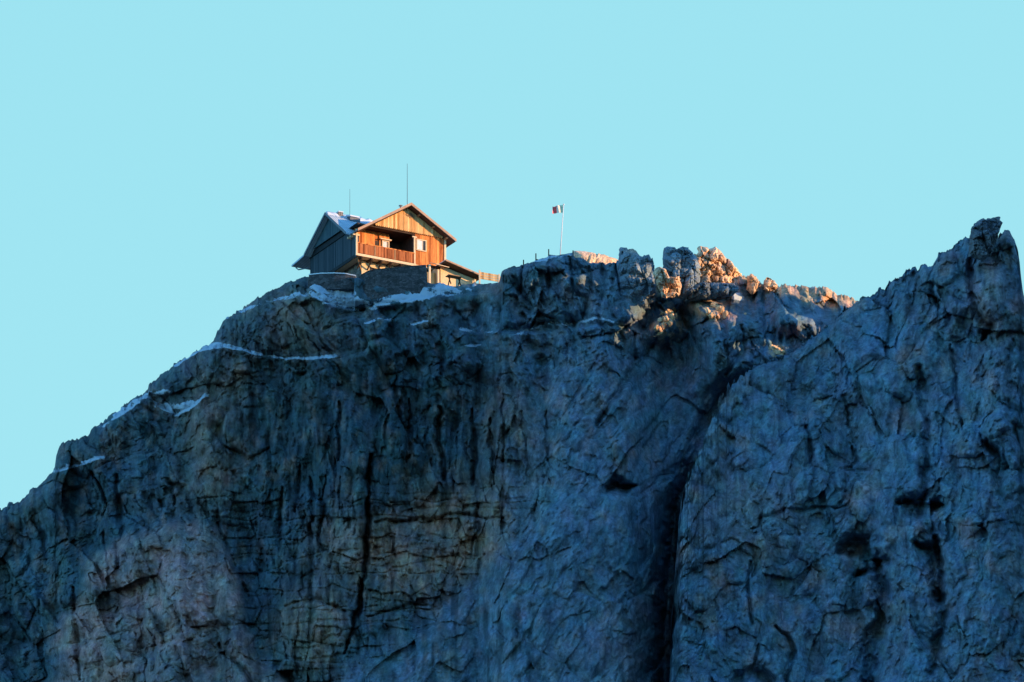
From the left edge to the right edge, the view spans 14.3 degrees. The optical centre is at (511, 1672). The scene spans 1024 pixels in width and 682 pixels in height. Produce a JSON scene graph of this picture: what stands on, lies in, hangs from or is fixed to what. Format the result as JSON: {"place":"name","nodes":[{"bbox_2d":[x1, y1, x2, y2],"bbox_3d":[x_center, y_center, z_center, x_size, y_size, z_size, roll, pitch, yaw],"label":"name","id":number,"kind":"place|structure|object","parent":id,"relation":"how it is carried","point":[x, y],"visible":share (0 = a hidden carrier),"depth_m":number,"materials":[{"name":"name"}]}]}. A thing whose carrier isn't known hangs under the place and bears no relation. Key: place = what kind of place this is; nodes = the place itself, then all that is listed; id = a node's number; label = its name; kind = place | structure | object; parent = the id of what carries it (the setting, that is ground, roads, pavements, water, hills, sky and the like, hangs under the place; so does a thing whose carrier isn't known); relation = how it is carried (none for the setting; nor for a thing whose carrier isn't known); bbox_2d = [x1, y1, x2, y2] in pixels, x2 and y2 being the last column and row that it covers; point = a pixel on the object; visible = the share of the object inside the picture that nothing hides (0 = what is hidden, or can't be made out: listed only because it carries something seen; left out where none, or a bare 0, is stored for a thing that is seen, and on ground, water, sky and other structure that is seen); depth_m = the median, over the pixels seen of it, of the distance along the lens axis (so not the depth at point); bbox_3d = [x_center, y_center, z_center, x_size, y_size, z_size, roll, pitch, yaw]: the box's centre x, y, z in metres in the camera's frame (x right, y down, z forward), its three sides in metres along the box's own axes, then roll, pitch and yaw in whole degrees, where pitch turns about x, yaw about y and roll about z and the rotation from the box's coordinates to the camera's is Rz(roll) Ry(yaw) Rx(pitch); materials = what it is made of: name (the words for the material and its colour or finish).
{"place":"outdoors","nodes":[
{"label":"outdoors","id":0,"kind":"place"},
{"bbox_2d":[0,253,855,681],"bbox_3d":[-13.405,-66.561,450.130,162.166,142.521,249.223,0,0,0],"label":"mountain","id":1,"kind":"structure","parent":0,"point":[296,481],"depth_m":392.63,"materials":[{"name":"grey stone"}]},
{"bbox_2d":[307,272,355,291],"bbox_3d":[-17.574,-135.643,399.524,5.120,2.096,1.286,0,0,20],"label":"parapet wall","id":2,"kind":"structure","parent":1,"relation":"on","point":[333,281],"depth_m":398.96,"materials":[{"name":"grey stone"}]},
{"bbox_2d":[291,185,456,277],"bbox_3d":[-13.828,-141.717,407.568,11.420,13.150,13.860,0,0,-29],"label":"mountain hut","id":3,"kind":"object","parent":1,"relation":"on","point":[411,234],"visible":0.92,"depth_m":403.13,"materials":[{"name":"wood"}]},
{"bbox_2d":[382,240,388,247],"bbox_3d":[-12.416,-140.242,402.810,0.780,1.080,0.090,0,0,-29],"label":"window","id":4,"kind":"structure","parent":3,"relation":"in","point":[385,243],"depth_m":402.82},
{"bbox_2d":[416,238,426,251],"bbox_3d":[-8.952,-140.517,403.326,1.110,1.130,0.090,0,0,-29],"label":"window","id":5,"kind":"structure","parent":3,"relation":"in","point":[421,245],"depth_m":403.41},
{"bbox_2d":[358,265,426,299],"bbox_3d":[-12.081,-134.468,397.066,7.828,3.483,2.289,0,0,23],"label":"retaining wall","id":6,"kind":"structure","parent":1,"relation":"on","point":[401,279],"depth_m":396.18,"materials":[{"name":"grey stone"}]},
{"bbox_2d":[427,259,478,285],"bbox_3d":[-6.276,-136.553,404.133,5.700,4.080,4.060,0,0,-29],"label":"lean to shed","id":7,"kind":"object","parent":1,"relation":"on","point":[439,272],"visible":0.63,"depth_m":402.93,"materials":[{"name":"paint"}]},
{"bbox_2d":[445,274,462,285],"bbox_3d":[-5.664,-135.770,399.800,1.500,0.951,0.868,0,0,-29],"label":"picnic table","id":8,"kind":"object","parent":1,"relation":"on","point":[449,276],"visible":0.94,"depth_m":399.69,"materials":[{"name":"brown wood"}]},
{"bbox_2d":[479,270,499,283],"bbox_3d":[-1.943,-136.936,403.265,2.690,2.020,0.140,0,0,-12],"label":"wooden fence","id":9,"kind":"object","parent":1,"relation":"on","point":[489,277],"visible":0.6,"depth_m":403.18,"materials":[{"name":"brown wood"}]},
{"bbox_2d":[560,204,563,254],"bbox_3d":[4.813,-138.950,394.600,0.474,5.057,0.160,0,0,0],"label":"flagpole","id":10,"kind":"object","parent":1,"relation":"on","point":[561,230],"visible":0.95,"depth_m":394.56,"materials":[{"name":"white metal"}]},
{"bbox_2d":[553,205,562,213],"bbox_3d":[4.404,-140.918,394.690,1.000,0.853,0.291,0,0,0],"label":"flag","id":11,"kind":"object","parent":10,"relation":"attached to","point":[558,209],"visible":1,"depth_m":394.64,"materials":[{"name":"multicoloured fabric"}]},
{"bbox_2d":[616,247,656,309],"bbox_3d":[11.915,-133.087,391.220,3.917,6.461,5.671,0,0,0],"label":"rock tower","id":12,"kind":"structure","parent":1,"relation":"on","point":[635,270],"depth_m":389.52,"materials":[{"name":"grey stone"}]},
{"bbox_2d":[663,316,669,325],"bbox_3d":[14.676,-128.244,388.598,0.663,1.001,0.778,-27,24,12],"label":"boulder","id":13,"kind":"object","parent":1,"relation":"on","point":[666,319],"visible":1,"depth_m":388.34,"materials":[{"name":"beige stone"}]},
{"bbox_2d":[653,267,681,297],"bbox_3d":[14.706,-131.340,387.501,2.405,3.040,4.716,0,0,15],"label":"sunlit rib","id":14,"kind":"object","parent":1,"relation":"on","point":[669,287],"visible":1,"depth_m":386.69,"materials":[{"name":"beige stone"}]},
{"bbox_2d":[662,246,700,299],"bbox_3d":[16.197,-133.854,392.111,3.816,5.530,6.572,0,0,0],"label":"rock outcrop","id":15,"kind":"object","parent":1,"relation":"on","point":[682,263],"visible":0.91,"depth_m":390.24,"materials":[{"name":"grey stone"}]},
{"bbox_2d":[704,307,710,316],"bbox_3d":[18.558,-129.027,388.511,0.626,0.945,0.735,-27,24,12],"label":"boulder","id":16,"kind":"object","parent":1,"relation":"on","point":[707,310],"visible":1,"depth_m":388.27,"materials":[{"name":"beige stone"}]},
{"bbox_2d":[683,282,738,301],"bbox_3d":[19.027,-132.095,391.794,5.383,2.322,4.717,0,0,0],"label":"rocky lip","id":17,"kind":"object","parent":1,"relation":"on","point":[709,291],"visible":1,"depth_m":390.47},
{"bbox_2d":[710,302,718,307],"bbox_3d":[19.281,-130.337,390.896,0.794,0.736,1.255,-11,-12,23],"label":"boulder","id":18,"kind":"object","parent":1,"relation":"on","point":[713,304],"visible":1,"depth_m":390.45,"materials":[{"name":"beige stone"}]},
{"bbox_2d":[694,246,741,282],"bbox_3d":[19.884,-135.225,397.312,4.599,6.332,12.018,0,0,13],"label":"sunlit outcrop","id":19,"kind":"object","parent":1,"relation":"on","point":[726,271],"visible":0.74,"depth_m":393.47,"materials":[{"name":"beige stone"}]},
{"bbox_2d":[697,257,716,270],"bbox_3d":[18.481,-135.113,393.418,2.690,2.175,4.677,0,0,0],"label":"stacked boulder","id":20,"kind":"object","parent":19,"relation":"on","point":[704,264],"visible":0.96,"depth_m":392.49,"materials":[{"name":"beige stone"}]},
{"bbox_2d":[715,305,724,313],"bbox_3d":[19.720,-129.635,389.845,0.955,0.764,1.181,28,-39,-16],"label":"boulder","id":21,"kind":"object","parent":1,"relation":"on","point":[719,308],"visible":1,"depth_m":389.51,"materials":[{"name":"beige stone"}]},
{"bbox_2d":[723,310,727,318],"bbox_3d":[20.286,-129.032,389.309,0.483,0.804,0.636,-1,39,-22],"label":"boulder","id":22,"kind":"object","parent":1,"relation":"on","point":[725,313],"visible":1,"depth_m":389.16,"materials":[{"name":"beige stone"}]},
{"bbox_2d":[746,274,758,294],"bbox_3d":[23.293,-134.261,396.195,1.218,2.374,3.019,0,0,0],"label":"rock slab","id":23,"kind":"object","parent":1,"relation":"on","point":[752,284],"visible":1,"depth_m":395.23,"materials":[{"name":"beige stone"}]},
{"bbox_2d":[763,277,777,292],"bbox_3d":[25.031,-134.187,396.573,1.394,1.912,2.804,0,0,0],"label":"pinnacle","id":24,"kind":"object","parent":1,"relation":"on","point":[770,284],"visible":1,"depth_m":395.81,"materials":[{"name":"beige stone"}]},
{"bbox_2d":[768,344,776,350],"bbox_3d":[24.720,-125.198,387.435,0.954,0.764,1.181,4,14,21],"label":"boulder","id":25,"kind":"object","parent":1,"relation":"on","point":[772,347],"visible":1,"depth_m":387.08,"materials":[{"name":"beige stone"}]},
{"bbox_2d":[774,347,784,354],"bbox_3d":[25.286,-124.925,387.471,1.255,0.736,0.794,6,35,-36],"label":"boulder","id":26,"kind":"object","parent":1,"relation":"on","point":[778,351],"visible":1,"depth_m":387.18,"materials":[{"name":"beige stone"}]},
{"bbox_2d":[0,0,1023,509],"label":"sky","id":27,"kind":"structure","parent":0,"point":[166,166],"materials":[{"name":"blue"}]},
{"bbox_2d":[574,251,616,263],"bbox_3d":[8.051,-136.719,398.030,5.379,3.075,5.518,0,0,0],"label":"plateau bank","id":28,"kind":"structure","parent":0,"point":[590,257],"depth_m":395.95,"materials":[{"name":"beige stone"}]},
{"bbox_2d":[669,230,1023,681],"bbox_3d":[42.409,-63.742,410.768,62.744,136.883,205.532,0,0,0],"label":"rocky spur","id":29,"kind":"structure","parent":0,"point":[852,506],"depth_m":371.06,"materials":[{"name":"grey stone"}]},
{"bbox_2d":[968,216,1002,259],"bbox_3d":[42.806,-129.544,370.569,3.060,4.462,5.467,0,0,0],"label":"summit horn","id":30,"kind":"object","parent":29,"relation":"on","point":[983,236],"visible":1,"depth_m":369.14,"materials":[{"name":"grey stone"}]}
]}

